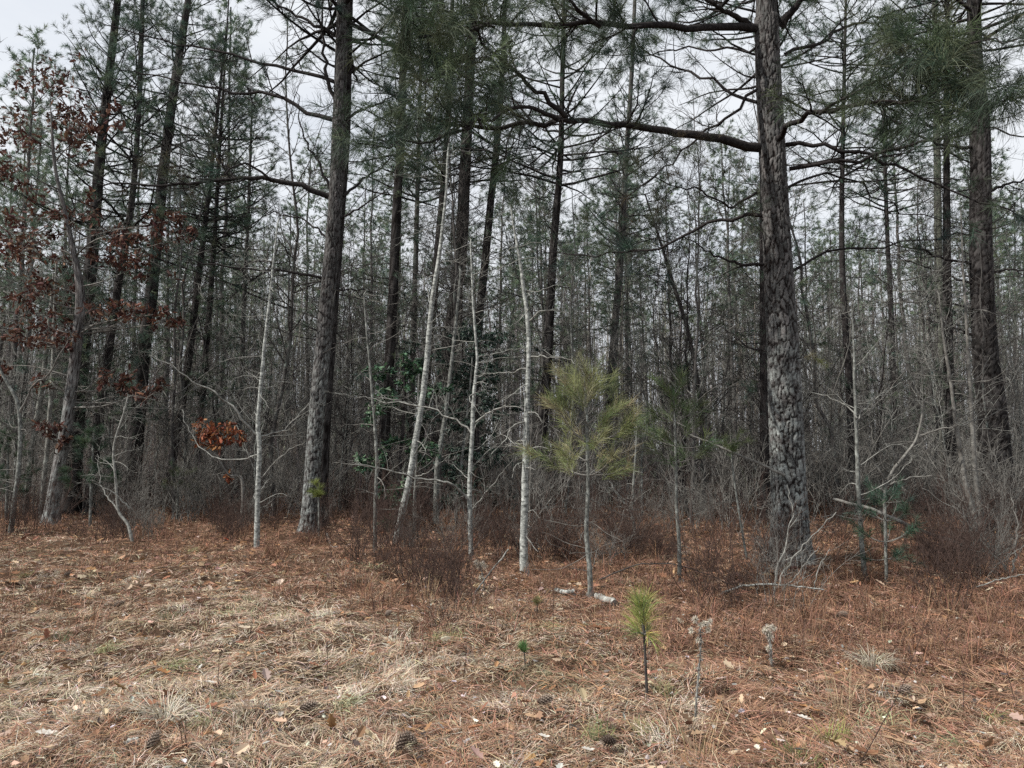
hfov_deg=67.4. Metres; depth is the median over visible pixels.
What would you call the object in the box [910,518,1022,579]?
brush shrub
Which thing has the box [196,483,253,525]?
brush shrub
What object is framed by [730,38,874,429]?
bare sapling
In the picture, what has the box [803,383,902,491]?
thicket shrub
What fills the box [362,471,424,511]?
brush shrub
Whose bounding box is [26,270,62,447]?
bare sapling
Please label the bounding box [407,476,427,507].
brush shrub
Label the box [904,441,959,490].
thicket shrub
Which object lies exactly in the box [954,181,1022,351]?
pine tree
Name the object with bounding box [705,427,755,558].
bare sapling
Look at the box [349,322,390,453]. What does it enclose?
bare sapling
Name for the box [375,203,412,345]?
pine tree
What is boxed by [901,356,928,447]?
bare sapling
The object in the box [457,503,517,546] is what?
brush shrub
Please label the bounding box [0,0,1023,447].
sky
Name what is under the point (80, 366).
sapling
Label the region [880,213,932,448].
pine tree
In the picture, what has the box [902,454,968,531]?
brush shrub
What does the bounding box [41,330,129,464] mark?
bare sapling
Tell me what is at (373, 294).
pine tree
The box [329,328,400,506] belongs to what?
bare sapling
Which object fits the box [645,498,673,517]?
brush shrub
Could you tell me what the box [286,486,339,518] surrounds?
brush shrub
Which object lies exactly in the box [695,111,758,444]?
pine tree
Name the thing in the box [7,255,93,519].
sapling
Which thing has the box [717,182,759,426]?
pine tree
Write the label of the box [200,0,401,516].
pine tree
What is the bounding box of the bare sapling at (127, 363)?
[110,283,170,455]
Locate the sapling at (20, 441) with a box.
[0,334,72,532]
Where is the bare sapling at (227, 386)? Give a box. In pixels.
[192,332,261,455]
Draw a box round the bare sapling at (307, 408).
[279,349,368,489]
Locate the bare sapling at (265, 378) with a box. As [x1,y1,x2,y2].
[228,311,298,453]
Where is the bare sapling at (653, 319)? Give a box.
[615,163,711,481]
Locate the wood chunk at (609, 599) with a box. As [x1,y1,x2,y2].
[586,592,617,605]
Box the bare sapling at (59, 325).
[2,193,115,433]
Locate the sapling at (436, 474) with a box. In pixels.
[408,254,497,522]
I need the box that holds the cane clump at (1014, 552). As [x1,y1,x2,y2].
[922,471,1023,581]
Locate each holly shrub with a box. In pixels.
[353,353,453,531]
[400,322,547,517]
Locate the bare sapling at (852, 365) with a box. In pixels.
[819,282,889,445]
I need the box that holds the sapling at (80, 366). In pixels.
[25,279,126,496]
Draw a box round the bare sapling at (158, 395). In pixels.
[116,340,193,445]
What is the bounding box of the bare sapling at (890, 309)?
[824,217,976,515]
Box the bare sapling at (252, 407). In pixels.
[189,218,353,513]
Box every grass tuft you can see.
[41,630,73,645]
[148,606,182,619]
[752,734,835,767]
[799,710,862,746]
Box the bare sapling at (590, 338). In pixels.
[558,285,627,439]
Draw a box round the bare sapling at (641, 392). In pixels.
[595,346,666,467]
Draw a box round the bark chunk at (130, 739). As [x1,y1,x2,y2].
[120,737,138,748]
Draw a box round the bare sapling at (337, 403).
[285,214,377,511]
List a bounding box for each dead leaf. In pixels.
[23,743,51,747]
[29,729,56,734]
[157,667,169,672]
[264,544,270,555]
[269,743,292,746]
[327,713,336,726]
[524,713,536,716]
[584,624,610,629]
[792,703,819,710]
[849,745,877,754]
[871,733,916,745]
[885,694,926,703]
[973,737,999,746]
[977,681,1006,685]
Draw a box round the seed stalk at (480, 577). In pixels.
[474,560,487,592]
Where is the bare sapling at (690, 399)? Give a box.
[649,348,731,461]
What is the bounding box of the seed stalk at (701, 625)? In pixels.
[688,616,712,724]
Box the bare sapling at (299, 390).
[270,317,313,465]
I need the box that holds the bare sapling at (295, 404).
[249,333,313,488]
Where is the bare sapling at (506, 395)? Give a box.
[489,327,523,443]
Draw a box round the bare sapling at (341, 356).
[302,270,364,459]
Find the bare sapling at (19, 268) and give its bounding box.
[0,38,83,417]
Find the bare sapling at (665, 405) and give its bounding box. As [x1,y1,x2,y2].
[642,348,696,456]
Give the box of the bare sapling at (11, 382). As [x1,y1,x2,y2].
[0,329,34,427]
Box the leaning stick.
[474,528,508,593]
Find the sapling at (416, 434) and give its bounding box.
[319,131,503,542]
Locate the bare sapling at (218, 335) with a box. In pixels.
[121,311,226,505]
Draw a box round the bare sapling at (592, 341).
[562,284,606,429]
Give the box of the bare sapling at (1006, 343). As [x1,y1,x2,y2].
[961,253,1023,441]
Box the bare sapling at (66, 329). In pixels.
[12,230,118,451]
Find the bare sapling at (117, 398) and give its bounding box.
[89,338,154,461]
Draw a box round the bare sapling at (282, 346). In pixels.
[229,234,318,458]
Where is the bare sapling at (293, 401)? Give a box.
[261,338,314,465]
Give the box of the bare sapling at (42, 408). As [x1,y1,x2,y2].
[27,317,46,457]
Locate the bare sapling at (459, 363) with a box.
[410,271,500,451]
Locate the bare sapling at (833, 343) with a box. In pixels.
[796,261,881,458]
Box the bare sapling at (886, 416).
[871,376,908,459]
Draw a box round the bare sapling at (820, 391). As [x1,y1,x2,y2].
[804,337,844,457]
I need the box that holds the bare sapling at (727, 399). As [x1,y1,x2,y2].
[699,295,755,456]
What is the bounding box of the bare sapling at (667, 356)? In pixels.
[626,286,717,481]
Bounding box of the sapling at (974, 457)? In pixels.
[909,200,1023,538]
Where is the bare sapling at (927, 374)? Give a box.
[901,322,967,437]
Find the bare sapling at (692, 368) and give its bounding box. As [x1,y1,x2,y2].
[655,294,731,481]
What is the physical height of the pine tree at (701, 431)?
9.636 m
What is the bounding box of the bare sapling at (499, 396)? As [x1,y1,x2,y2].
[481,349,514,449]
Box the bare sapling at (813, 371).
[703,33,918,519]
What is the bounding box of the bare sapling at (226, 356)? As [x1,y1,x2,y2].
[190,286,254,430]
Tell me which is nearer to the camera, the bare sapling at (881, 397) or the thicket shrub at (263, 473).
the thicket shrub at (263, 473)
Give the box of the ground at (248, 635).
[0,407,1023,767]
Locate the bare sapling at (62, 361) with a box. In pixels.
[3,268,121,439]
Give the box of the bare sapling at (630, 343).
[609,226,692,492]
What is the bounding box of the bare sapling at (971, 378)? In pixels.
[955,326,1022,445]
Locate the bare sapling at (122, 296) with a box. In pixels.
[61,207,147,400]
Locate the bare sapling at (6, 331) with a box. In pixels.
[0,284,27,439]
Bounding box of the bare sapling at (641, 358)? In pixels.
[600,274,683,452]
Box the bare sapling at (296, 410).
[276,373,311,477]
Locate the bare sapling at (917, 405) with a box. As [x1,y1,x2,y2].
[901,375,928,456]
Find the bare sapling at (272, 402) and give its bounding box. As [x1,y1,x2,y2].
[250,344,303,454]
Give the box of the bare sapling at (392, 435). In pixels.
[362,389,405,463]
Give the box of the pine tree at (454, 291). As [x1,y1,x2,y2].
[383,24,563,513]
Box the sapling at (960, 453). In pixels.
[881,257,1023,525]
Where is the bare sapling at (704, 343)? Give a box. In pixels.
[643,223,759,473]
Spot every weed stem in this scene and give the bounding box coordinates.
[182,714,188,748]
[210,643,223,686]
[322,643,332,677]
[366,583,381,626]
[445,581,465,631]
[549,582,555,627]
[665,679,683,724]
[858,618,936,764]
[954,663,964,709]
[994,641,1016,703]
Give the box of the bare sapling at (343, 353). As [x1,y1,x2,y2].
[301,292,364,439]
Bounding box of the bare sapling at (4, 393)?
[0,343,28,440]
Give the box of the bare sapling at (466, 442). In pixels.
[395,308,514,514]
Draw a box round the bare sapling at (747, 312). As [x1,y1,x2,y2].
[726,225,820,408]
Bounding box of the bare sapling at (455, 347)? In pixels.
[419,271,492,443]
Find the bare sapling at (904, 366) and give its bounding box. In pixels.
[877,301,930,446]
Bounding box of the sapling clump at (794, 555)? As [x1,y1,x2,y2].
[741,486,837,593]
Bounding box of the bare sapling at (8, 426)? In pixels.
[0,173,83,506]
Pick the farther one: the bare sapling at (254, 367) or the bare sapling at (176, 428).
the bare sapling at (254, 367)
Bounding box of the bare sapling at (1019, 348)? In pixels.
[929,173,1023,500]
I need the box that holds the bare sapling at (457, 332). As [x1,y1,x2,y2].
[419,257,476,430]
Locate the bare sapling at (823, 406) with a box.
[800,355,873,497]
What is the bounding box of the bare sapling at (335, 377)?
[310,283,365,466]
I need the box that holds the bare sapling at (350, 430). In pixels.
[336,397,365,451]
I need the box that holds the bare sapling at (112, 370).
[86,282,137,483]
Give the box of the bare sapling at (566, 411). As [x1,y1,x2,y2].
[480,169,610,502]
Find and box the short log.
[554,588,574,594]
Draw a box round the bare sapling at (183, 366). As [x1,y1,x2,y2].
[149,249,228,479]
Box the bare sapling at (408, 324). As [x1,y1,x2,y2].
[368,206,438,449]
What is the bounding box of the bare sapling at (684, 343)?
[648,241,730,492]
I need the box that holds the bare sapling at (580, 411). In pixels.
[496,127,649,502]
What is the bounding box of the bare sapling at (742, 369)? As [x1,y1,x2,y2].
[667,268,825,509]
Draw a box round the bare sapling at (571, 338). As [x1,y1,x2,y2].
[492,119,653,514]
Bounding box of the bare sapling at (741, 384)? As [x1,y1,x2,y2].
[703,315,768,470]
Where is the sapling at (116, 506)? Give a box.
[74,389,178,541]
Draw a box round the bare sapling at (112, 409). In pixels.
[87,287,140,455]
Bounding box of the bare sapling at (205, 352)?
[130,228,272,466]
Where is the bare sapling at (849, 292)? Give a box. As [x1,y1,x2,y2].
[797,267,891,485]
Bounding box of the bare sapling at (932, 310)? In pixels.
[887,172,972,463]
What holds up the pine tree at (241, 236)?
on the ground at (248, 635)
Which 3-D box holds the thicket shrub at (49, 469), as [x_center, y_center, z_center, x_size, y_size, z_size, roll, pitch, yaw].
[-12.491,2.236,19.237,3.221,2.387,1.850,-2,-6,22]
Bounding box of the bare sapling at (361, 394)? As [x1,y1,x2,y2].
[351,337,378,453]
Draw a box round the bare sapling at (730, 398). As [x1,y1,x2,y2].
[688,219,759,482]
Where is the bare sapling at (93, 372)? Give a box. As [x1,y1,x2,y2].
[30,296,127,452]
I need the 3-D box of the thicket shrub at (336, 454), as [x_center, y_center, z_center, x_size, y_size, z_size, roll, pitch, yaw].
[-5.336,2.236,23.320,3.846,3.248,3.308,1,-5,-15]
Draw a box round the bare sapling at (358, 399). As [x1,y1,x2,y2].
[348,344,367,451]
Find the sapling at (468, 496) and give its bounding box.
[342,239,532,559]
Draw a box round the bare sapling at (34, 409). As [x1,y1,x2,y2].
[20,374,47,450]
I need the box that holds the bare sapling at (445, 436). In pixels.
[379,112,509,500]
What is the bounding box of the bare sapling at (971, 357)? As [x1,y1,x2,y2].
[916,279,1022,465]
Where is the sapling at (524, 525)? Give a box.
[474,204,582,575]
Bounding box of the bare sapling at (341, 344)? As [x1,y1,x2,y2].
[293,256,365,429]
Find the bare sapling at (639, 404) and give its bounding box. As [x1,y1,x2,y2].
[618,373,658,458]
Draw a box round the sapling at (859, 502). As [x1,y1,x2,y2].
[799,300,922,579]
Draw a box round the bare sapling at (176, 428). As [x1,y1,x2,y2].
[121,370,214,513]
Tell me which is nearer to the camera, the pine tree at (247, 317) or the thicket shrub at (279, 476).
the thicket shrub at (279, 476)
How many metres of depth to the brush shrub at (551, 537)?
11.99 m
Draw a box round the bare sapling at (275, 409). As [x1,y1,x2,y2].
[263,380,290,449]
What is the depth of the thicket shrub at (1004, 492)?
17.88 m
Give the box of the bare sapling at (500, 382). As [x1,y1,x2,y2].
[465,301,509,454]
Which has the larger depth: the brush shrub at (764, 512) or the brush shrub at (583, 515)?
the brush shrub at (583, 515)
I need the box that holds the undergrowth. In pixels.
[0,409,1023,513]
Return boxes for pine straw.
[0,489,1023,767]
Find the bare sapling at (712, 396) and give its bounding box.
[694,272,744,448]
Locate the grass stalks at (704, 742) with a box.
[656,693,738,767]
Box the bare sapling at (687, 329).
[595,139,765,516]
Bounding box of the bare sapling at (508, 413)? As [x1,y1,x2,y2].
[491,374,521,460]
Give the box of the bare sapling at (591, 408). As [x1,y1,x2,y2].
[562,289,604,466]
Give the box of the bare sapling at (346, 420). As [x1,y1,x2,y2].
[275,209,400,504]
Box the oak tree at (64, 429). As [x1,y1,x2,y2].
[0,49,201,525]
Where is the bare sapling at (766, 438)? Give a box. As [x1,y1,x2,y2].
[682,219,842,512]
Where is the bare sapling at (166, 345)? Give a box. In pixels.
[137,224,205,453]
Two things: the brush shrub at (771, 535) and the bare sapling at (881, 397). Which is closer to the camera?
the brush shrub at (771, 535)
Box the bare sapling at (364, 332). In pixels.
[337,243,415,454]
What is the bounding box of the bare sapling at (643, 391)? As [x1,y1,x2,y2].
[588,185,689,513]
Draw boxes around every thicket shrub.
[0,374,59,515]
[0,433,76,518]
[0,446,84,513]
[9,406,155,507]
[10,443,53,487]
[37,442,164,517]
[70,428,195,503]
[82,424,159,496]
[84,414,224,493]
[97,468,160,510]
[109,401,224,509]
[117,450,217,521]
[144,429,252,519]
[174,412,263,510]
[180,442,252,491]
[198,455,287,514]
[221,439,291,508]
[221,446,293,493]
[222,436,334,515]
[233,443,298,505]
[240,438,297,491]
[263,422,368,516]
[273,408,378,508]
[300,445,374,492]
[336,429,457,499]
[390,413,503,480]
[413,432,509,508]
[451,465,510,507]
[460,442,580,524]
[464,433,515,480]
[485,450,556,519]
[496,396,608,531]
[500,439,570,496]
[510,420,575,491]
[532,423,617,491]
[549,450,628,509]
[577,443,622,493]
[582,395,696,498]
[600,419,724,494]
[618,449,650,493]
[629,453,727,531]
[644,422,706,485]
[651,403,809,532]
[663,448,712,490]
[672,422,759,498]
[686,438,756,501]
[707,396,758,471]
[708,436,759,493]
[708,445,759,496]
[721,442,759,493]
[734,405,759,460]
[752,390,896,523]
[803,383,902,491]
[804,404,915,510]
[807,450,880,515]
[819,407,911,500]
[830,412,946,520]
[837,436,921,489]
[848,429,948,512]
[851,407,1021,515]
[866,445,987,514]
[867,438,926,495]
[878,445,942,517]
[884,417,976,478]
[894,415,992,524]
[904,409,1023,528]
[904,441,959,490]
[942,460,1023,522]
[952,439,1023,502]
[957,414,1022,462]
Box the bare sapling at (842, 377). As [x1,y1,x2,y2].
[818,326,876,458]
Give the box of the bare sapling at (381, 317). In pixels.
[356,236,406,480]
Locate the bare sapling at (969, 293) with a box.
[920,157,1023,425]
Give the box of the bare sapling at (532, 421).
[518,324,579,452]
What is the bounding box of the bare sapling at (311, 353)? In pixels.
[299,269,362,441]
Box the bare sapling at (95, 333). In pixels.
[87,254,137,425]
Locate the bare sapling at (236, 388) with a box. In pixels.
[191,327,279,481]
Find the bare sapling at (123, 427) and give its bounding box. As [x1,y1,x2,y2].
[108,382,157,449]
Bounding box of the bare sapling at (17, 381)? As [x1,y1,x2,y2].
[0,317,43,452]
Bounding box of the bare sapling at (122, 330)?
[44,244,141,458]
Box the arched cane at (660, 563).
[599,563,760,594]
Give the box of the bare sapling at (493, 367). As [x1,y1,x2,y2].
[452,311,504,450]
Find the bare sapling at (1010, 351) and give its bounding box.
[958,243,1023,471]
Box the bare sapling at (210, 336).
[163,223,236,440]
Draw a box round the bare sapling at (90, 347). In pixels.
[33,223,119,418]
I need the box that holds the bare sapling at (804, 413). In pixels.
[734,323,840,477]
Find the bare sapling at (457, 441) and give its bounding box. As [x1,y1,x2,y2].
[398,144,511,510]
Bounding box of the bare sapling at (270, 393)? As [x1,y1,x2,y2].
[252,330,291,456]
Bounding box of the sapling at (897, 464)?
[850,378,1022,536]
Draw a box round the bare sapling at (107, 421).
[33,228,157,510]
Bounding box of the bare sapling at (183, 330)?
[110,51,275,500]
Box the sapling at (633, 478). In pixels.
[585,404,653,543]
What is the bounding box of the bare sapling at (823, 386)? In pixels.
[745,304,846,499]
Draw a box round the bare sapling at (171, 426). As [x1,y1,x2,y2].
[112,51,266,514]
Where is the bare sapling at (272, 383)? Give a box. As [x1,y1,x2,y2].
[243,303,305,452]
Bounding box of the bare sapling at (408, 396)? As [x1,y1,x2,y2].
[391,321,435,436]
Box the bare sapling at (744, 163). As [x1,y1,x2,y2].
[724,121,840,433]
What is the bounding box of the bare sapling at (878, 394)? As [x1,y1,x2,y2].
[855,317,915,461]
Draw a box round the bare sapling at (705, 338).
[616,199,749,516]
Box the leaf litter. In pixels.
[0,489,1023,767]
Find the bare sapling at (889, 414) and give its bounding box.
[861,361,929,465]
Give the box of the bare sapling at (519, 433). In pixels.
[487,303,579,483]
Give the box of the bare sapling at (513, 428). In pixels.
[493,284,545,451]
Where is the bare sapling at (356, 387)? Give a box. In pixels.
[331,316,383,448]
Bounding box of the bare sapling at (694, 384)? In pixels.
[629,52,761,523]
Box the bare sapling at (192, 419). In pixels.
[158,352,231,460]
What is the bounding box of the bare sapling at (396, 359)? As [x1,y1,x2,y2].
[336,202,451,507]
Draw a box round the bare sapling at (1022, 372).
[998,335,1023,431]
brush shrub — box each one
[0,491,55,536]
[4,475,55,537]
[4,483,45,516]
[14,453,101,534]
[56,514,95,537]
[85,507,140,540]
[88,490,145,526]
[92,497,131,527]
[93,481,135,518]
[94,486,155,520]
[94,488,138,528]
[96,504,141,535]
[97,466,158,539]
[124,496,166,535]
[126,477,170,510]
[152,480,216,521]
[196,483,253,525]
[201,489,228,508]
[204,476,260,534]
[205,497,253,542]
[211,482,274,526]
[211,501,253,537]
[225,487,273,527]
[254,487,295,532]
[281,477,339,527]
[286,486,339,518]
[289,507,339,545]
[308,486,409,568]
[322,527,406,582]
[329,471,372,517]
[329,491,346,515]
[340,470,398,559]
[343,450,432,558]
[346,471,417,508]
[350,486,426,534]
[358,505,377,522]
[360,484,431,557]
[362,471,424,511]
[369,471,450,547]
[371,482,392,515]
[373,505,480,586]
[384,509,429,547]
[385,517,486,601]
[392,482,462,531]
[401,477,442,524]
[406,473,501,549]
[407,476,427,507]
[408,497,436,528]
[409,488,431,510]
[414,560,472,636]
[415,512,531,604]
[419,491,511,555]
[421,466,491,534]
[446,469,494,529]
[449,493,520,559]
[455,486,518,534]
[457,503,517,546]
[472,456,517,520]
[476,509,513,538]
[477,471,569,564]
[497,512,553,549]
[502,498,582,553]
[528,499,566,526]
[528,508,579,556]
[531,463,658,555]
[538,519,597,561]
[546,520,603,562]
[551,461,609,520]
[554,485,613,544]
[559,476,606,532]
[561,470,650,541]
[574,496,597,526]
[577,459,669,547]
[577,518,634,565]
[585,473,612,511]
[593,493,664,561]
[594,493,673,562]
[598,475,665,549]
[598,510,640,542]
[603,518,672,554]
[605,516,651,548]
[617,498,649,520]
[630,477,659,512]
[635,525,696,562]
[636,483,674,530]
[640,519,682,553]
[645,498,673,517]
[647,516,782,610]
[660,461,761,613]
[684,493,723,523]
[686,486,733,515]
[693,482,768,549]
[714,468,770,543]
[730,485,869,580]
[733,496,874,610]
[739,484,818,582]
[743,499,812,573]
[808,483,823,512]
[811,487,906,548]
[822,485,869,534]
[858,501,998,613]
[871,513,911,545]
[872,477,934,532]
[886,490,924,512]
[895,469,1015,580]
[897,512,948,553]
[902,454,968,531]
[910,486,993,574]
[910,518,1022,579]
[915,486,1023,590]
[925,500,1023,574]
[931,466,998,536]
[937,480,1016,556]
[939,474,1023,549]
[940,470,1023,579]
[948,525,1023,578]
[954,477,1023,537]
[959,497,1023,555]
[970,465,1023,518]
[970,482,1022,515]
[983,485,1021,524]
[992,485,1023,525]
[1008,498,1023,531]
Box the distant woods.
[0,222,1023,479]
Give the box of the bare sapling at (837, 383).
[807,324,861,457]
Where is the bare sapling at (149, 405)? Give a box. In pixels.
[126,353,172,451]
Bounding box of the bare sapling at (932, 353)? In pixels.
[865,108,976,465]
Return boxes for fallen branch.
[689,434,785,483]
[722,555,823,599]
[833,498,962,544]
[976,574,1023,587]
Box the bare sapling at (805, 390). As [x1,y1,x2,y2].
[796,302,834,440]
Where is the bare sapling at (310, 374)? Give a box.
[287,293,349,451]
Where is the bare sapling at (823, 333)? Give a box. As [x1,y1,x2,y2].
[797,314,876,459]
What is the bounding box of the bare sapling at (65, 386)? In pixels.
[27,302,93,450]
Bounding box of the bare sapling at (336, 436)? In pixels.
[272,162,381,477]
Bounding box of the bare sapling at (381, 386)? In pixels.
[341,317,412,502]
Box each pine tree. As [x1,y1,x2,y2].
[0,0,180,514]
[0,23,88,500]
[0,95,82,467]
[0,114,66,483]
[0,116,108,477]
[0,148,44,442]
[0,154,46,417]
[0,274,34,416]
[1,0,240,514]
[2,203,43,435]
[38,168,106,331]
[45,176,103,382]
[72,0,524,533]
[74,0,252,506]
[95,192,147,458]
[97,272,151,437]
[101,65,175,439]
[116,9,277,504]
[118,158,211,484]
[125,0,286,501]
[144,245,199,437]
[154,223,207,460]
[156,197,201,421]
[164,180,236,443]
[165,89,341,494]
[177,0,291,473]
[182,160,243,480]
[187,213,235,359]
[197,241,280,439]
[207,169,267,411]
[213,187,256,398]
[224,254,268,437]
[243,0,436,526]
[246,209,287,337]
[246,221,304,418]
[255,193,323,459]
[275,127,358,434]
[278,279,316,428]
[284,166,355,439]
[294,229,354,361]
[298,0,1023,570]
[313,174,359,303]
[314,0,465,505]
[324,0,501,478]
[339,109,405,476]
[342,159,388,454]
[344,242,403,450]
[348,242,389,409]
[359,0,522,496]
[361,153,427,461]
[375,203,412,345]
[375,257,410,412]
[389,0,545,505]
[400,0,565,506]
[409,247,458,450]
[426,237,472,350]
[434,0,679,512]
[434,205,489,418]
[460,266,494,440]
[463,222,502,356]
[464,162,531,442]
[486,178,539,459]
[488,267,541,479]
[490,180,587,444]
[502,236,541,436]
[503,263,535,404]
[504,225,566,468]
[508,173,571,419]
[536,238,591,453]
[552,230,590,432]
[553,0,680,499]
[553,200,609,439]
[555,223,595,405]
[562,196,622,455]
[578,133,652,438]
[582,147,648,482]
[585,130,650,446]
[588,139,745,516]
[591,141,658,451]
[594,191,650,440]
[604,227,674,477]
[627,170,707,468]
[657,282,699,372]
[667,0,858,519]
[672,185,743,482]
[688,151,754,457]
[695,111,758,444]
[698,245,757,432]
[709,244,759,447]
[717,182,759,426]
[730,0,963,473]
[732,171,813,351]
[741,171,813,352]
[742,199,759,340]
[790,185,836,462]
[797,240,857,436]
[798,217,874,475]
[798,229,859,432]
[805,0,1023,516]
[816,15,963,474]
[834,228,899,447]
[838,208,876,404]
[851,235,906,437]
[853,105,959,485]
[870,0,1023,510]
[871,0,997,466]
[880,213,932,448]
[897,246,955,436]
[902,245,965,433]
[942,100,1023,432]
[942,157,1007,417]
[950,113,1023,441]
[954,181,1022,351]
[955,198,1022,395]
[965,182,1023,418]
[994,193,1023,433]
[1000,178,1023,360]
[1001,246,1023,395]
[1003,264,1022,425]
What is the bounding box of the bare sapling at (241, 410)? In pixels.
[206,362,271,474]
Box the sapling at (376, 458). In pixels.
[320,278,438,550]
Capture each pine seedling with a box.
[515,638,527,666]
[530,593,543,612]
[617,580,666,698]
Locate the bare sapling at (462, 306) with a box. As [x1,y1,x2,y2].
[407,172,533,504]
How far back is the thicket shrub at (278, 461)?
32.49 m
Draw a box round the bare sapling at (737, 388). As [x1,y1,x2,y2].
[703,336,759,448]
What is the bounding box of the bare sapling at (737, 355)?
[695,271,759,438]
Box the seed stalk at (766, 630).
[761,624,776,669]
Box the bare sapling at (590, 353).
[530,279,608,494]
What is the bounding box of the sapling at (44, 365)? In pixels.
[4,265,90,514]
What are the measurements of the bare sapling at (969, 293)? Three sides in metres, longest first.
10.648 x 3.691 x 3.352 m
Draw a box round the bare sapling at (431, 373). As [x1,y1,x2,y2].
[395,317,446,453]
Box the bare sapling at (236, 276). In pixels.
[188,219,286,476]
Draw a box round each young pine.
[0,429,40,520]
[56,417,122,524]
[160,460,200,518]
[304,478,325,535]
[507,348,650,599]
[634,364,742,580]
[839,474,929,583]
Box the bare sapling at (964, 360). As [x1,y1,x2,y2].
[953,269,1000,449]
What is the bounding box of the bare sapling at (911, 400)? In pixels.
[888,353,942,465]
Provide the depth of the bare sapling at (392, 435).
31.24 m
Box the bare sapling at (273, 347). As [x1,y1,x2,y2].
[230,219,315,468]
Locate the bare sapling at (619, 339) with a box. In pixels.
[591,217,659,448]
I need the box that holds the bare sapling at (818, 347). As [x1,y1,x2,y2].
[758,238,852,402]
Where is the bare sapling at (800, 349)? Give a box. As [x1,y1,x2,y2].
[729,256,840,446]
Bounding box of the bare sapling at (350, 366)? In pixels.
[335,329,374,438]
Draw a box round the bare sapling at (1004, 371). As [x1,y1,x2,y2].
[976,320,1023,441]
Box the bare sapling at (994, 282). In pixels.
[924,179,1022,455]
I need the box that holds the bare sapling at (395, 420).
[378,333,425,463]
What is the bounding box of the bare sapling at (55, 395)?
[27,326,90,493]
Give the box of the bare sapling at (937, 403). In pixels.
[910,353,965,490]
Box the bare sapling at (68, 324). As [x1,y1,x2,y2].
[0,234,99,439]
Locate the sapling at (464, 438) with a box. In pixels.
[442,326,499,523]
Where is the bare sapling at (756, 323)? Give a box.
[723,234,815,435]
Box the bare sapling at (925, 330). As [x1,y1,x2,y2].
[850,229,1014,515]
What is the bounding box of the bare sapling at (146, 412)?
[109,342,165,454]
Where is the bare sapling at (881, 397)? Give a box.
[823,324,930,443]
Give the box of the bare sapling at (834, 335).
[801,257,883,465]
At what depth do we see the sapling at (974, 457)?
14.34 m
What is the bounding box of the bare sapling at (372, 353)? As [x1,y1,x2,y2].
[337,271,414,454]
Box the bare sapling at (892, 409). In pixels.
[836,326,948,516]
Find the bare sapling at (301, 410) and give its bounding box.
[283,382,308,453]
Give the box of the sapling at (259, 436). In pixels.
[135,218,329,547]
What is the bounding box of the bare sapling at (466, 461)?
[410,208,501,472]
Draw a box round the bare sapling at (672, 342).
[621,211,766,516]
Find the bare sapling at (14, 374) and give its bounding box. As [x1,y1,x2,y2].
[0,201,127,510]
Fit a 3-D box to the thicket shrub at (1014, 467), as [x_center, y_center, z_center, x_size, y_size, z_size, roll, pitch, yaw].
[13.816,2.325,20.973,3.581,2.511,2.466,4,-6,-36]
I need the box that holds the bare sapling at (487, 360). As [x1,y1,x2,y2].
[479,317,494,431]
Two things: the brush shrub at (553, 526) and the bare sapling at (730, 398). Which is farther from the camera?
the bare sapling at (730, 398)
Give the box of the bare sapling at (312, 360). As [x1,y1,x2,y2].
[258,278,381,445]
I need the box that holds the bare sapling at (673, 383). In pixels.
[649,307,710,452]
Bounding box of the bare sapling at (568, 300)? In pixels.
[531,203,605,475]
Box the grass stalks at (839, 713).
[802,652,874,720]
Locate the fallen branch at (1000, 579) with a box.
[976,574,1023,587]
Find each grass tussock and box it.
[115,683,219,729]
[830,643,910,674]
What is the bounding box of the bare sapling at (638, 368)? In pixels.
[589,257,685,494]
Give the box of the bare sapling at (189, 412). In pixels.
[153,366,196,465]
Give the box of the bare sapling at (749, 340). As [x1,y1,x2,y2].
[728,276,759,450]
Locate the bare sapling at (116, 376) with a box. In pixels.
[90,314,159,455]
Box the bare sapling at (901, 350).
[862,240,929,453]
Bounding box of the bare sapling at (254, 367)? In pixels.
[223,266,294,460]
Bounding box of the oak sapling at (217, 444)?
[190,417,246,521]
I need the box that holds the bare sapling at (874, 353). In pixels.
[820,277,916,458]
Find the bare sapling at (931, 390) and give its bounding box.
[873,157,1009,509]
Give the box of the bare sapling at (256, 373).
[215,307,295,454]
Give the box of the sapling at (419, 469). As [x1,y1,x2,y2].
[385,372,443,534]
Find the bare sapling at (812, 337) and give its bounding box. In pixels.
[797,281,835,443]
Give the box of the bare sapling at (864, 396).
[830,214,921,454]
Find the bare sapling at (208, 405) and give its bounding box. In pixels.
[168,351,236,464]
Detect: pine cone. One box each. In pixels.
[113,600,124,606]
[146,730,161,747]
[300,700,317,711]
[385,610,391,616]
[395,730,410,749]
[406,733,416,744]
[537,694,553,704]
[599,734,616,746]
[836,610,847,617]
[898,684,911,693]
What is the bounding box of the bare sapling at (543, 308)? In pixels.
[465,96,599,506]
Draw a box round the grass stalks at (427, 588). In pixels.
[406,573,440,603]
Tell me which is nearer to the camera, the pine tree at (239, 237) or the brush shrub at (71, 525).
the brush shrub at (71, 525)
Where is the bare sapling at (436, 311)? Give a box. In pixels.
[351,181,487,511]
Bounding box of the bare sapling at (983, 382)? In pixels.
[916,186,1023,505]
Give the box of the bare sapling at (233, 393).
[177,330,273,469]
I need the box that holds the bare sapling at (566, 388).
[553,329,588,441]
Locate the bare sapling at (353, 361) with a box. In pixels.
[312,283,400,475]
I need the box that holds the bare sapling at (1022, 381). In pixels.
[956,299,1023,466]
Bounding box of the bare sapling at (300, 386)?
[277,335,348,449]
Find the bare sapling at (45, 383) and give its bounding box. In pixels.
[0,308,93,474]
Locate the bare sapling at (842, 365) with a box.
[804,288,873,464]
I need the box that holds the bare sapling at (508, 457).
[462,281,552,505]
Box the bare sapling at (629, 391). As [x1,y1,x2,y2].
[618,350,646,445]
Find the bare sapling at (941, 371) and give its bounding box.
[898,272,1005,459]

